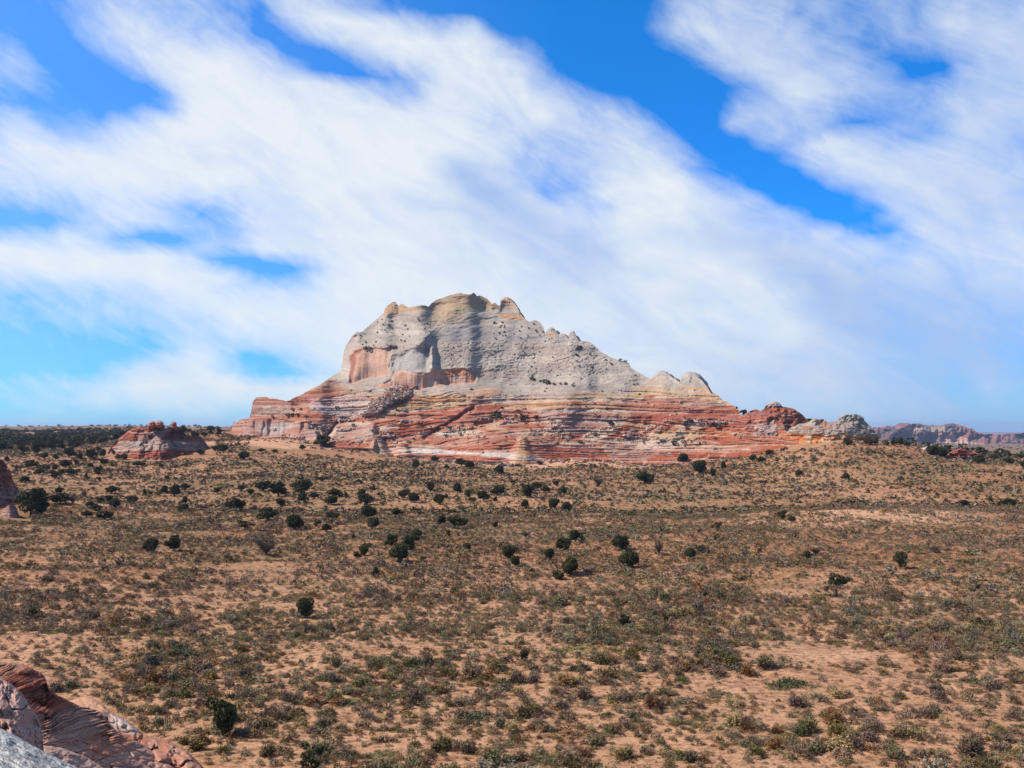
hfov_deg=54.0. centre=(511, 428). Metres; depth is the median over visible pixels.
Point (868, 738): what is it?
sagebrush
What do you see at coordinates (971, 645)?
sagebrush
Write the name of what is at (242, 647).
sagebrush
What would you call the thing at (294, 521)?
juniper tree
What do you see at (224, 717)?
juniper tree
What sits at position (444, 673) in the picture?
sagebrush
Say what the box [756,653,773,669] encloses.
sagebrush
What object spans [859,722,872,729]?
sagebrush
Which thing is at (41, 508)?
juniper tree
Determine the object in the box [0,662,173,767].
layered red ridge
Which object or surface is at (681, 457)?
juniper tree
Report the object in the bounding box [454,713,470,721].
sagebrush
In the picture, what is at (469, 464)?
juniper tree
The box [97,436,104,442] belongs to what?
juniper tree
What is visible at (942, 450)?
juniper tree
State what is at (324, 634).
sagebrush
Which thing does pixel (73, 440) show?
juniper tree
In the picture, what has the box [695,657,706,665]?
sagebrush
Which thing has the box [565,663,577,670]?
sagebrush
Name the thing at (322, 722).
sagebrush
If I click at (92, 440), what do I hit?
juniper tree
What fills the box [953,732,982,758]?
sagebrush
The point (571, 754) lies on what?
sagebrush
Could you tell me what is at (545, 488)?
juniper tree
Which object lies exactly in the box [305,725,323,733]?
sagebrush
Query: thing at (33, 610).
sagebrush
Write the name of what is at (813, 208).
sky
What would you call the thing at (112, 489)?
juniper tree
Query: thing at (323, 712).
sagebrush
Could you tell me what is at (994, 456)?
juniper tree
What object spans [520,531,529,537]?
dead tree
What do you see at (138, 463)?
juniper tree
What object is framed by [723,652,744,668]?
sagebrush
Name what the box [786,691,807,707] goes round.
sagebrush
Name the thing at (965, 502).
juniper tree
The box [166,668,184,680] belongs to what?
sagebrush
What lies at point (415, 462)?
juniper tree
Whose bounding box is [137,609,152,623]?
sagebrush
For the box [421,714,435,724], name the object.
sagebrush
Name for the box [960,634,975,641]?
sagebrush
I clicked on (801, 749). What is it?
sagebrush
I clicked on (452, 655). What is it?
sagebrush
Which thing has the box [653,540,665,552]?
dead tree
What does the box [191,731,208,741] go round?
sagebrush
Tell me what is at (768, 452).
juniper tree
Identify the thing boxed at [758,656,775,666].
sagebrush
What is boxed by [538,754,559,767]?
sagebrush
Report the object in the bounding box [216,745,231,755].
sagebrush
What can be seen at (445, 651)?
sagebrush
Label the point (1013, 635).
sagebrush
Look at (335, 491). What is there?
juniper tree
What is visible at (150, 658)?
sagebrush
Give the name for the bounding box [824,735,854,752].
sagebrush
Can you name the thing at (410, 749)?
sagebrush
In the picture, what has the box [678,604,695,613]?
sagebrush
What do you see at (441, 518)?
juniper tree
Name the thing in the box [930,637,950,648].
sagebrush
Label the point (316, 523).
juniper tree
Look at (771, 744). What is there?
sagebrush
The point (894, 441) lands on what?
juniper tree
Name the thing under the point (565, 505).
juniper tree
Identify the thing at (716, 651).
sagebrush
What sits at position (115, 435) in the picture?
juniper tree
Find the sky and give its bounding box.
[0,0,1023,431]
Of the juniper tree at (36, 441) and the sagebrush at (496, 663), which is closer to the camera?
the sagebrush at (496, 663)
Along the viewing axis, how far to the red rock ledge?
222.11 m
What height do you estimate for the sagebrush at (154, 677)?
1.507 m
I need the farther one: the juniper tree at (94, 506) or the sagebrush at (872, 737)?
the juniper tree at (94, 506)
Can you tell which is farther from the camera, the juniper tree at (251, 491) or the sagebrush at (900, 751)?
the juniper tree at (251, 491)
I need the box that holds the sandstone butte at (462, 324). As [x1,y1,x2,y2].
[221,293,798,464]
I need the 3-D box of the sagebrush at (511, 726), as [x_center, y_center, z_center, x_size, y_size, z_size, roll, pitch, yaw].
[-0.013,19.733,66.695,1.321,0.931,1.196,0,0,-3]
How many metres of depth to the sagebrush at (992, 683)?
74.99 m
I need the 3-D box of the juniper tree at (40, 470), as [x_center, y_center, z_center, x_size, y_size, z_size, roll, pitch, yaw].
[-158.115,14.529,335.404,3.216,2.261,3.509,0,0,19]
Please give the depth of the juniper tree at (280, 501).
252.93 m
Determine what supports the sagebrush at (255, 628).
on the ground at (822, 653)
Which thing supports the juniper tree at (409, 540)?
on the ground at (822, 653)
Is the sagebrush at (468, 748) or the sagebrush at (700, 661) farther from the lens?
the sagebrush at (700, 661)
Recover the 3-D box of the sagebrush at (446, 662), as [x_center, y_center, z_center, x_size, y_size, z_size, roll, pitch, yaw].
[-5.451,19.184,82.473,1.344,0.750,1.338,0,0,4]
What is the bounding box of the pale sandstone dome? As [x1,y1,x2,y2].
[786,414,878,443]
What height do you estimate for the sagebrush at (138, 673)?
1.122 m
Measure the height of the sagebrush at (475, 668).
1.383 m
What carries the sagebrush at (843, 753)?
on the ground at (822, 653)
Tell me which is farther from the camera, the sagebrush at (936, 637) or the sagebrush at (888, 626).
the sagebrush at (888, 626)
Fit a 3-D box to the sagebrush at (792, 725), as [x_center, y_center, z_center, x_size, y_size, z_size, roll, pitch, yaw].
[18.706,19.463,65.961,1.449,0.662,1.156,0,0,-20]
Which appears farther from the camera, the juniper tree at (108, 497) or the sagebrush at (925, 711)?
the juniper tree at (108, 497)
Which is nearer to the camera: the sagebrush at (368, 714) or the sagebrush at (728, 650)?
the sagebrush at (368, 714)
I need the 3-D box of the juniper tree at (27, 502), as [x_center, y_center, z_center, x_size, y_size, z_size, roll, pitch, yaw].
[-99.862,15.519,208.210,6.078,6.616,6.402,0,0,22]
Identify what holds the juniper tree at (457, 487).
on the ground at (822, 653)
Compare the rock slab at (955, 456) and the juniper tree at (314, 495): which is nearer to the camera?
the juniper tree at (314, 495)
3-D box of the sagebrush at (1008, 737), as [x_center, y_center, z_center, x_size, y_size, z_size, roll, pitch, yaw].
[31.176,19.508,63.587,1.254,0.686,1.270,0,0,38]
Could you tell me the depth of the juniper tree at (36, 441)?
498.01 m
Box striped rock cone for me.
[0,505,19,517]
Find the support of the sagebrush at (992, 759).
on the ground at (822, 653)
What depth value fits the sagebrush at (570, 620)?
102.16 m
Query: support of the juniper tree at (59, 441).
on the ground at (822, 653)
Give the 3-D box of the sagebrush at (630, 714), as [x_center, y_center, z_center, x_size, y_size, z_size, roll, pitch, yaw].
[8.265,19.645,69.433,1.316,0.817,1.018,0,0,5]
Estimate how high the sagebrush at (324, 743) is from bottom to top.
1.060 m
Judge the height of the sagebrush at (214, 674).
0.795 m
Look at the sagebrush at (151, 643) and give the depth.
88.13 m
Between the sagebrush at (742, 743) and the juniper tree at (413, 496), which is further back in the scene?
the juniper tree at (413, 496)
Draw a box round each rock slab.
[948,455,967,458]
[949,448,970,455]
[967,452,983,456]
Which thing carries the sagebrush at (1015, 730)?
on the ground at (822, 653)
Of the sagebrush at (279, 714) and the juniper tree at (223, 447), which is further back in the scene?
the juniper tree at (223, 447)
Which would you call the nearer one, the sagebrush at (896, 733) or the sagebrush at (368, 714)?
the sagebrush at (896, 733)
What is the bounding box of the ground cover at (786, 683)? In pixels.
[0,469,1023,767]
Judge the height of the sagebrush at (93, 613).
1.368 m
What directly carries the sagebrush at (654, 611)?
on the ground at (822, 653)
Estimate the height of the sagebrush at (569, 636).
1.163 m
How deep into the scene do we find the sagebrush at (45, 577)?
117.35 m
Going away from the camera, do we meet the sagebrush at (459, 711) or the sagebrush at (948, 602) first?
the sagebrush at (459, 711)
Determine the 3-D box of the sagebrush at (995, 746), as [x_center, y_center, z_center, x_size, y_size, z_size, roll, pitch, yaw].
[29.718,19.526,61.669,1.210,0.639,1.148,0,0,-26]
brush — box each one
[0,429,1023,767]
[290,438,532,466]
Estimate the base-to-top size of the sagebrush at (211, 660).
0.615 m
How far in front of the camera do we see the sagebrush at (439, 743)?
63.04 m
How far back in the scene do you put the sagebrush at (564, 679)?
76.81 m
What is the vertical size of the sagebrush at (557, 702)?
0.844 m
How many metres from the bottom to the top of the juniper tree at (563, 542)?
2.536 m
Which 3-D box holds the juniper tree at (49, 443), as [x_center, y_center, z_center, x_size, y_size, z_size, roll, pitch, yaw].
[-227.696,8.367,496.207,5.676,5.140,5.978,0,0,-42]
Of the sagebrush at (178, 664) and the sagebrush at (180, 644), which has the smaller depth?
the sagebrush at (178, 664)
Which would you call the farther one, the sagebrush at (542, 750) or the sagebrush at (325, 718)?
the sagebrush at (325, 718)
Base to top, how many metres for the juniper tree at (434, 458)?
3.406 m
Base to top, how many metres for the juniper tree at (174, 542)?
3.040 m
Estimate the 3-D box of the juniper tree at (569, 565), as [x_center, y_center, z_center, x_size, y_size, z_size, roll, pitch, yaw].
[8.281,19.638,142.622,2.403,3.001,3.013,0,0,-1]
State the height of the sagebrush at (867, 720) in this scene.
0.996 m
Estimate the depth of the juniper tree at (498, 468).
385.75 m
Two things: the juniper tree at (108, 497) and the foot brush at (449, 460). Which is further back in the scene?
the foot brush at (449, 460)
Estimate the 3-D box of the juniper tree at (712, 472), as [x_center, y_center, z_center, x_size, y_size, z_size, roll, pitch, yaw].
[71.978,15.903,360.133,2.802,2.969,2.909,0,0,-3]
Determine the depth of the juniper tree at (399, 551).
150.25 m
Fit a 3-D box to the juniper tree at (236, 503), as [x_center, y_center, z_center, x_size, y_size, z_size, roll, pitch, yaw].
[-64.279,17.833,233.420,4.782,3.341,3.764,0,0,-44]
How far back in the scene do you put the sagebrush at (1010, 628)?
96.38 m
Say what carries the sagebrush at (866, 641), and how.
on the ground at (822, 653)
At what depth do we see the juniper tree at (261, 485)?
294.01 m
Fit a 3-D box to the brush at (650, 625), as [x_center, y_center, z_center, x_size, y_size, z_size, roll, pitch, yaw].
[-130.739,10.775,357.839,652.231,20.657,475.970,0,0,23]
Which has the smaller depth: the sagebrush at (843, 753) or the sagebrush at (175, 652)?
the sagebrush at (843, 753)
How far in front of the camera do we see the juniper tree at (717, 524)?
187.03 m
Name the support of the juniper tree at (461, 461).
on the ground at (822, 653)
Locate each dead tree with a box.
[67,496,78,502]
[252,535,279,555]
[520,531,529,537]
[584,566,595,574]
[591,475,604,484]
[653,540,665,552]
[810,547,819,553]
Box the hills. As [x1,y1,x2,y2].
[873,423,1023,444]
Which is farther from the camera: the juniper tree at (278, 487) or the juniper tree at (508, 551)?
the juniper tree at (278, 487)
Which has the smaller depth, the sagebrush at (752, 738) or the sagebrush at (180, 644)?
the sagebrush at (752, 738)
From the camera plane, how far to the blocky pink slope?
60.38 m
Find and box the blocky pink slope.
[71,697,202,767]
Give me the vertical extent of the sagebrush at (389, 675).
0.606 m
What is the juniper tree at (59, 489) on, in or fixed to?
on the ground at (822, 653)
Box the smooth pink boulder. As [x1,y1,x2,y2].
[0,678,43,750]
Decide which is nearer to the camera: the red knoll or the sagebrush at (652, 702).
the sagebrush at (652, 702)
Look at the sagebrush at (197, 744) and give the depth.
62.64 m
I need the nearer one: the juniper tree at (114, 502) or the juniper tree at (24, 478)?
the juniper tree at (114, 502)
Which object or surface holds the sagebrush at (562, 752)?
on the ground at (822, 653)
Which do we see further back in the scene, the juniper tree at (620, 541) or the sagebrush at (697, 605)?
the juniper tree at (620, 541)
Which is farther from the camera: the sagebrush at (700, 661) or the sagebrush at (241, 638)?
the sagebrush at (241, 638)
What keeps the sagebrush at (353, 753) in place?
on the ground at (822, 653)
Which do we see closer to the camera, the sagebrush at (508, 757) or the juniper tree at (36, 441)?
the sagebrush at (508, 757)
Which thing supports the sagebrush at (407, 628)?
on the ground at (822, 653)
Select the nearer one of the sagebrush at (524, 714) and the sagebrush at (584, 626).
the sagebrush at (524, 714)
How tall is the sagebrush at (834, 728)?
1.225 m
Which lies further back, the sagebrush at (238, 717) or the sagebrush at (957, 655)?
the sagebrush at (957, 655)
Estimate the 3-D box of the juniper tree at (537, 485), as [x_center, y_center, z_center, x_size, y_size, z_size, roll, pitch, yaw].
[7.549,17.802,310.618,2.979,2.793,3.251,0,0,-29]
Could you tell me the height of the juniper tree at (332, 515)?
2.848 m
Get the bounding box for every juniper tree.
[11,488,49,515]
[17,445,28,450]
[19,476,29,481]
[24,459,38,466]
[31,439,41,445]
[31,443,43,452]
[32,499,49,513]
[33,468,43,474]
[38,464,50,468]
[40,452,48,458]
[45,440,55,447]
[49,471,61,477]
[49,493,70,503]
[52,464,57,470]
[54,439,63,447]
[54,487,63,492]
[58,443,65,448]
[60,459,71,466]
[63,447,76,456]
[64,468,77,474]
[69,439,80,443]
[81,510,94,517]
[85,449,97,458]
[85,501,94,505]
[89,438,95,443]
[91,504,101,509]
[94,466,102,474]
[94,497,104,501]
[95,510,113,519]
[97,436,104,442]
[99,459,108,464]
[100,449,105,455]
[105,485,120,493]
[105,495,113,500]
[108,498,120,506]
[111,433,118,438]
[119,453,127,459]
[125,495,137,500]
[132,461,145,466]
[142,538,159,550]
[159,485,167,492]
[164,534,180,549]
[169,484,179,495]
[180,483,190,488]
[180,503,188,508]
[181,496,187,502]
[191,431,199,435]
[195,449,204,453]
[205,696,236,734]
[214,487,220,492]
[217,444,228,451]
[224,498,245,508]
[237,519,255,528]
[238,451,249,458]
[239,452,250,458]
[247,488,254,494]
[254,481,270,489]
[256,507,278,520]
[268,481,286,496]
[275,498,284,505]
[286,514,304,528]
[289,479,312,493]
[296,597,314,617]
[297,493,309,502]
[298,742,324,767]
[308,493,318,498]
[313,435,330,444]
[314,520,320,528]
[322,524,332,531]
[323,511,340,523]
[324,495,337,504]
[327,488,343,495]
[357,489,365,494]
[357,493,374,504]
[358,543,371,555]
[361,505,376,516]
[367,485,375,491]
[367,517,379,527]
[371,567,379,577]
[384,534,397,544]
[388,543,407,561]
[391,508,403,514]
[398,489,409,497]
[402,534,419,550]
[408,492,419,501]
[411,528,421,535]
[412,459,419,466]
[425,481,434,490]
[431,455,438,460]
[433,494,444,503]
[437,515,445,523]
[446,515,467,526]
[453,483,461,492]
[455,458,466,465]
[463,543,470,549]
[464,461,474,467]
[464,490,470,497]
[477,491,489,499]
[490,485,505,493]
[493,465,503,472]
[502,545,517,557]
[510,556,519,564]
[520,499,529,506]
[520,649,528,658]
[522,484,534,497]
[532,482,541,488]
[540,485,550,492]
[544,548,554,558]
[547,498,559,507]
[552,570,564,579]
[555,537,571,549]
[560,487,566,493]
[561,501,571,509]
[562,556,578,574]
[569,529,582,540]
[611,535,629,548]
[617,551,639,565]
[617,614,629,624]
[636,471,654,482]
[677,453,687,461]
[684,547,695,558]
[692,460,706,472]
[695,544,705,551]
[710,469,716,475]
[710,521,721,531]
[749,455,756,461]
[756,457,766,460]
[765,450,773,455]
[777,510,786,518]
[788,516,795,521]
[795,470,803,475]
[802,551,810,557]
[823,572,850,596]
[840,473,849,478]
[843,437,853,444]
[863,439,875,444]
[891,439,897,445]
[893,551,907,568]
[898,437,903,444]
[925,446,938,454]
[927,446,949,455]
[960,500,969,505]
[972,455,985,462]
[975,617,982,623]
[989,454,999,458]
[999,497,1016,504]
[1002,457,1014,462]
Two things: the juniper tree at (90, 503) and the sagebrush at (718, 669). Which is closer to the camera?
the sagebrush at (718, 669)
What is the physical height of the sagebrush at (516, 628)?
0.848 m
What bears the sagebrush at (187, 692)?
on the ground at (822, 653)
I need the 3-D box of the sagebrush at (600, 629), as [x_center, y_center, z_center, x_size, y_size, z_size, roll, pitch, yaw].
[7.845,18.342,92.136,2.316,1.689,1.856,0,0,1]
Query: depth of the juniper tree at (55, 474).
326.43 m
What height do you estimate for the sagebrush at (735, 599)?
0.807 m
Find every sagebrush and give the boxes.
[25,603,41,615]
[40,574,55,580]
[48,678,66,692]
[63,678,81,688]
[71,609,87,615]
[86,607,100,618]
[106,612,122,622]
[114,670,131,680]
[120,681,134,692]
[129,687,143,695]
[132,665,148,680]
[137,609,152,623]
[141,650,163,664]
[141,682,158,692]
[143,666,165,684]
[144,636,159,649]
[149,705,162,714]
[150,623,167,633]
[151,713,164,725]
[159,671,170,681]
[165,696,178,707]
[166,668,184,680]
[167,621,183,628]
[168,637,189,649]
[170,649,181,656]
[174,656,194,667]
[175,677,196,687]
[176,644,199,657]
[177,686,195,697]
[177,735,190,745]
[178,656,195,671]
[181,707,198,716]
[187,735,208,752]
[189,625,203,633]
[190,680,203,691]
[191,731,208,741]
[203,687,219,695]
[204,668,217,678]
[205,658,218,664]
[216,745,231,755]
[221,654,237,666]
[231,640,247,651]
[232,706,243,721]
[234,633,253,640]
[234,725,251,736]
[237,666,253,678]
[248,662,263,669]
[251,625,262,632]
[256,716,275,728]
[257,741,277,757]
[258,715,274,726]
[262,703,278,713]
[270,707,290,719]
[281,695,296,703]
[282,692,295,701]
[299,693,323,707]
[302,620,316,632]
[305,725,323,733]
[309,735,336,751]
[313,715,328,728]
[315,709,331,716]
[315,714,335,722]
[317,627,329,638]
[318,621,335,632]
[322,669,338,682]
[326,687,341,701]
[329,652,343,666]
[329,696,344,705]
[333,722,352,730]
[337,665,351,671]
[337,743,356,757]
[338,684,354,694]
[345,749,360,758]
[352,674,370,687]
[359,710,374,718]
[361,590,370,596]
[365,697,382,708]
[366,653,383,664]
[380,671,396,678]
[390,761,403,767]
[399,623,412,632]
[399,656,422,667]
[400,677,418,690]
[402,690,429,703]
[406,746,415,755]
[408,655,425,666]
[417,665,437,677]
[418,687,431,693]
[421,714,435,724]
[423,653,436,664]
[429,681,447,693]
[430,740,443,753]
[431,737,447,752]
[432,666,455,680]
[433,732,453,747]
[439,659,452,666]
[440,647,454,654]
[447,652,457,658]
[451,738,463,751]
[451,738,476,753]
[452,705,468,718]
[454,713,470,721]
[458,659,482,677]
[459,741,475,754]
[462,662,471,673]
[473,624,487,631]
[476,741,503,765]
[479,668,495,680]
[486,656,504,670]
[488,683,503,697]
[493,714,506,728]
[495,675,507,685]
[501,750,515,763]
[503,717,520,731]
[509,670,527,683]
[512,709,529,717]
[513,624,526,632]
[513,704,531,714]
[513,751,529,761]
[524,705,536,715]
[525,671,542,683]
[525,699,540,709]
[525,749,544,763]
[527,744,548,761]
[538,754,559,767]
[540,722,557,731]
[544,751,559,763]
[548,685,561,695]
[550,593,567,604]
[551,696,567,708]
[553,671,574,685]
[559,630,576,643]
[559,746,571,756]
[559,754,579,767]
[562,616,575,623]
[562,746,583,762]
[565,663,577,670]
[574,682,595,700]
[575,622,588,628]
[577,747,593,757]
[581,758,599,767]
[582,732,604,745]
[587,619,609,635]
[589,649,611,664]
[590,632,603,641]
[600,666,617,678]
[601,636,617,645]
[601,723,618,732]
[610,743,638,759]
[616,687,630,701]
[623,707,639,717]
[633,662,647,671]
[642,691,662,708]
[643,746,655,753]
[646,608,660,614]
[650,662,665,670]
[652,642,662,650]
[654,634,671,643]
[657,685,675,696]
[658,591,673,599]
[673,675,689,683]
[675,657,690,670]
[676,607,692,617]
[676,661,692,670]
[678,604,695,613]
[683,748,699,763]
[690,596,705,609]
[693,645,709,657]
[694,614,708,623]
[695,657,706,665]
[695,754,711,763]
[696,650,718,662]
[701,638,719,650]
[706,664,725,675]
[709,647,726,658]
[720,644,736,655]
[722,708,744,725]
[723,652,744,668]
[723,653,739,665]
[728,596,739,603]
[728,639,737,645]
[730,730,742,738]
[737,738,751,747]
[738,720,757,734]
[739,662,753,675]
[743,739,766,758]
[745,732,761,745]
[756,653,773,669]
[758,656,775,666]
[765,734,783,750]
[769,627,783,635]
[769,723,785,733]
[785,720,797,730]
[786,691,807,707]
[788,739,811,759]
[792,720,809,736]
[795,715,822,735]
[797,719,816,732]
[800,737,827,754]
[809,689,827,702]
[821,705,845,723]
[822,739,834,750]
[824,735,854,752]
[825,717,849,739]
[826,686,848,697]
[829,746,851,759]
[832,627,846,638]
[841,732,855,741]
[847,616,863,625]
[848,732,866,749]
[849,708,868,719]
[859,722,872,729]
[860,728,880,742]
[861,714,875,728]
[861,728,875,741]
[862,638,874,645]
[862,722,876,733]
[871,719,886,731]
[882,623,895,631]
[882,635,893,643]
[883,636,902,647]
[883,728,906,740]
[883,747,901,759]
[885,743,905,758]
[889,725,916,738]
[890,690,906,699]
[891,689,907,699]
[895,629,909,640]
[897,724,917,736]
[902,626,916,636]
[906,636,927,650]
[908,638,924,651]
[908,726,933,740]
[909,747,925,757]
[915,705,930,717]
[921,702,943,713]
[923,631,941,639]
[927,707,938,717]
[928,683,945,691]
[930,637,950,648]
[931,657,949,674]
[932,688,949,703]
[936,753,952,759]
[937,634,954,645]
[940,595,956,606]
[948,648,966,659]
[949,625,961,632]
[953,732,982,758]
[956,639,969,647]
[958,754,975,766]
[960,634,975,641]
[965,731,985,744]
[967,640,981,648]
[967,735,984,753]
[971,628,985,635]
[975,754,1002,767]
[977,761,998,767]
[980,677,998,689]
[988,741,1009,752]
[989,632,1005,643]
[989,722,1007,732]
[991,621,1012,632]
[996,731,1015,743]
[1000,636,1019,649]
[1002,707,1022,720]
[1003,624,1021,636]
[1006,630,1022,639]
[1006,693,1022,702]
[1007,666,1023,675]
[1007,726,1023,736]
[1009,620,1023,627]
[1011,742,1023,753]
[1012,753,1023,761]
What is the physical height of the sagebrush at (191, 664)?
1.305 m
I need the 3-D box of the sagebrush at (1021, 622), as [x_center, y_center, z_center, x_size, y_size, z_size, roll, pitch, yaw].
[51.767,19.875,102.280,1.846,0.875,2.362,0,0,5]
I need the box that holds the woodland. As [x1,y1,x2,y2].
[0,424,1023,457]
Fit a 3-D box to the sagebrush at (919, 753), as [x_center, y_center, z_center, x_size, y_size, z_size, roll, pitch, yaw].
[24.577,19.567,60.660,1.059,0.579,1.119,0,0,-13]
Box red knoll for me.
[738,401,808,436]
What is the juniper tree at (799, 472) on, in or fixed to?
on the ground at (822, 653)
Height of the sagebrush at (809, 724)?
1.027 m
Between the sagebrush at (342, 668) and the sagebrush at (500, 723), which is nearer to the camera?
the sagebrush at (500, 723)
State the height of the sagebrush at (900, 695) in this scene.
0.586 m
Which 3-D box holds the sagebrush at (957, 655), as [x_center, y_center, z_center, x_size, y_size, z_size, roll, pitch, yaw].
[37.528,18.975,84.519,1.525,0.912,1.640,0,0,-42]
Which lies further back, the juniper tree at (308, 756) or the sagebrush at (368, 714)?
the sagebrush at (368, 714)
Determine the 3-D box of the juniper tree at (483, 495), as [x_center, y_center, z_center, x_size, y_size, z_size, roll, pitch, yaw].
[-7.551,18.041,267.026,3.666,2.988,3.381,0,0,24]
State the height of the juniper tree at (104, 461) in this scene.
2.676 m
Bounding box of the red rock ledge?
[0,460,19,505]
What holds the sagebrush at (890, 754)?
on the ground at (822, 653)
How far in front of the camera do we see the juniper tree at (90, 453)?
418.44 m
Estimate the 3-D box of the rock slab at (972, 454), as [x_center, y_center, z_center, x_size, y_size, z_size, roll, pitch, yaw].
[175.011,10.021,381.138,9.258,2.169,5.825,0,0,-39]
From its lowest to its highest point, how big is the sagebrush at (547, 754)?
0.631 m
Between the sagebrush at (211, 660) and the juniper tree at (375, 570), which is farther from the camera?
the juniper tree at (375, 570)
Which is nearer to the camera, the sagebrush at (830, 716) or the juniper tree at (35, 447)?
the sagebrush at (830, 716)
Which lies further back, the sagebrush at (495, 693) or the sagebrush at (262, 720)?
the sagebrush at (495, 693)
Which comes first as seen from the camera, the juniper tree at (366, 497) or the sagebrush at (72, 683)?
the sagebrush at (72, 683)
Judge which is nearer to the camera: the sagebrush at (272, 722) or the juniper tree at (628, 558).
the sagebrush at (272, 722)
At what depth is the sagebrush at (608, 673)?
78.13 m
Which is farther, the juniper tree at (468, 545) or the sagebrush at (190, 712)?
the juniper tree at (468, 545)
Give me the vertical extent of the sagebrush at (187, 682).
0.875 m
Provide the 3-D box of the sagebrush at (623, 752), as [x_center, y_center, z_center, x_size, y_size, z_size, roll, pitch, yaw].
[7.048,19.847,61.920,1.687,0.849,1.403,0,0,-20]
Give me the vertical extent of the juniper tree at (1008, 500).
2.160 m
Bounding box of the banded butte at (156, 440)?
[108,420,209,459]
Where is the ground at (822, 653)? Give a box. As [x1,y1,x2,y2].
[0,425,1023,767]
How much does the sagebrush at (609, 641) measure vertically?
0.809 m
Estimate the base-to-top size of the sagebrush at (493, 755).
1.420 m
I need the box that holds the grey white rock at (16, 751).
[0,728,77,767]
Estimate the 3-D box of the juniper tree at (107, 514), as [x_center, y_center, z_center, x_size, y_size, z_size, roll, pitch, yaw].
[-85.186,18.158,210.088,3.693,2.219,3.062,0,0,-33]
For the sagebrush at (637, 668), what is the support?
on the ground at (822, 653)
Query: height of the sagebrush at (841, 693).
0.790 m
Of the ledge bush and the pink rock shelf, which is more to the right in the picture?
the ledge bush
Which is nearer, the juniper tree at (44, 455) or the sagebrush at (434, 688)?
the sagebrush at (434, 688)
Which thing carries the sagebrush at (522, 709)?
on the ground at (822, 653)
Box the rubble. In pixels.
[234,385,736,477]
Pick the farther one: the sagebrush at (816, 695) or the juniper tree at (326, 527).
the juniper tree at (326, 527)
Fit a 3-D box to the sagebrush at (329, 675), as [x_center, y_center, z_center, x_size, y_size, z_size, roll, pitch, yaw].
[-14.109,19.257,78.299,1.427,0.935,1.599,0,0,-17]
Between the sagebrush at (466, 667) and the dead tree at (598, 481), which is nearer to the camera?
the sagebrush at (466, 667)
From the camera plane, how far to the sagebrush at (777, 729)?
65.22 m
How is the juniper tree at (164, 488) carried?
on the ground at (822, 653)
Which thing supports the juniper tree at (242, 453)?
on the ground at (822, 653)
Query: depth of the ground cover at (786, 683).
85.58 m
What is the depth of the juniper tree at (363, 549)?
156.91 m
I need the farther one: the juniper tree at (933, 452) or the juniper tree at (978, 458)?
the juniper tree at (933, 452)
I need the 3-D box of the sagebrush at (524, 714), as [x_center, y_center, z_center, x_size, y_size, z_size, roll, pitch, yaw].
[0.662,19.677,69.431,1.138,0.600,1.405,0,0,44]
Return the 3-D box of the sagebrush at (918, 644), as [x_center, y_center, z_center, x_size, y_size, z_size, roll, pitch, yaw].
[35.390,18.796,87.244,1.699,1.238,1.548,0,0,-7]
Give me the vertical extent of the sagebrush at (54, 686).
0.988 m
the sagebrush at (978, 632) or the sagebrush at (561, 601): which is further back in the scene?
the sagebrush at (561, 601)
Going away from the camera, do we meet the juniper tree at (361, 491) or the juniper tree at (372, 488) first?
the juniper tree at (361, 491)
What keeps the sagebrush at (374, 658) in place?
on the ground at (822, 653)
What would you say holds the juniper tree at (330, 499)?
on the ground at (822, 653)
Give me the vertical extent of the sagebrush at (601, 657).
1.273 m
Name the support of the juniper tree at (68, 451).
on the ground at (822, 653)
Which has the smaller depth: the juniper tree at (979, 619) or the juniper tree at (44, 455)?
the juniper tree at (979, 619)
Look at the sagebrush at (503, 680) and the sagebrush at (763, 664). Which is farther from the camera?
the sagebrush at (763, 664)
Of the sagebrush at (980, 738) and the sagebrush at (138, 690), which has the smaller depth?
the sagebrush at (980, 738)
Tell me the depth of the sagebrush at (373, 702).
72.38 m
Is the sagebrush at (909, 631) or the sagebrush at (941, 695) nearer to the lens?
the sagebrush at (941, 695)
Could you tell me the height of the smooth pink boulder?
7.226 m
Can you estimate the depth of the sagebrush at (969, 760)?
59.26 m
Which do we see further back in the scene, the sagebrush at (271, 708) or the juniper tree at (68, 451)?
the juniper tree at (68, 451)
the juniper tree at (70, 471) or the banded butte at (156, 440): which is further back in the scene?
the banded butte at (156, 440)
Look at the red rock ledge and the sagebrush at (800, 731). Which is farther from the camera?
the red rock ledge
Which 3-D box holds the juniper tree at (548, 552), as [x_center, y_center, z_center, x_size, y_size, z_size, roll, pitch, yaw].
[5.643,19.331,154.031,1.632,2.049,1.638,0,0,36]
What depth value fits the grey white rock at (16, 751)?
8.14 m
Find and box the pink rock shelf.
[43,745,103,767]
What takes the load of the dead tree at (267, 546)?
on the ground at (822, 653)
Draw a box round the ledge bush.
[493,411,500,417]
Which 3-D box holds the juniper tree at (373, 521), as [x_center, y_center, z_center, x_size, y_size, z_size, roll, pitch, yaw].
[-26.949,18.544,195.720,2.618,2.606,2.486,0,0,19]
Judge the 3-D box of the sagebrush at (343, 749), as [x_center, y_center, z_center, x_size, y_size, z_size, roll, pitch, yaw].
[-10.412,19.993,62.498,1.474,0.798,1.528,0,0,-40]
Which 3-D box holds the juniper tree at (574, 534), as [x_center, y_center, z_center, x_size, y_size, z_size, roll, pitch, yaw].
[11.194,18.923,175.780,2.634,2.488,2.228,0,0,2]
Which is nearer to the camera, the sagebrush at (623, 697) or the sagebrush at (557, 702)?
the sagebrush at (557, 702)
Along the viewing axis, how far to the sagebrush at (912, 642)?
89.23 m
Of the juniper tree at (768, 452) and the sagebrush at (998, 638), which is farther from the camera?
the juniper tree at (768, 452)
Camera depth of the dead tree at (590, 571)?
142.57 m

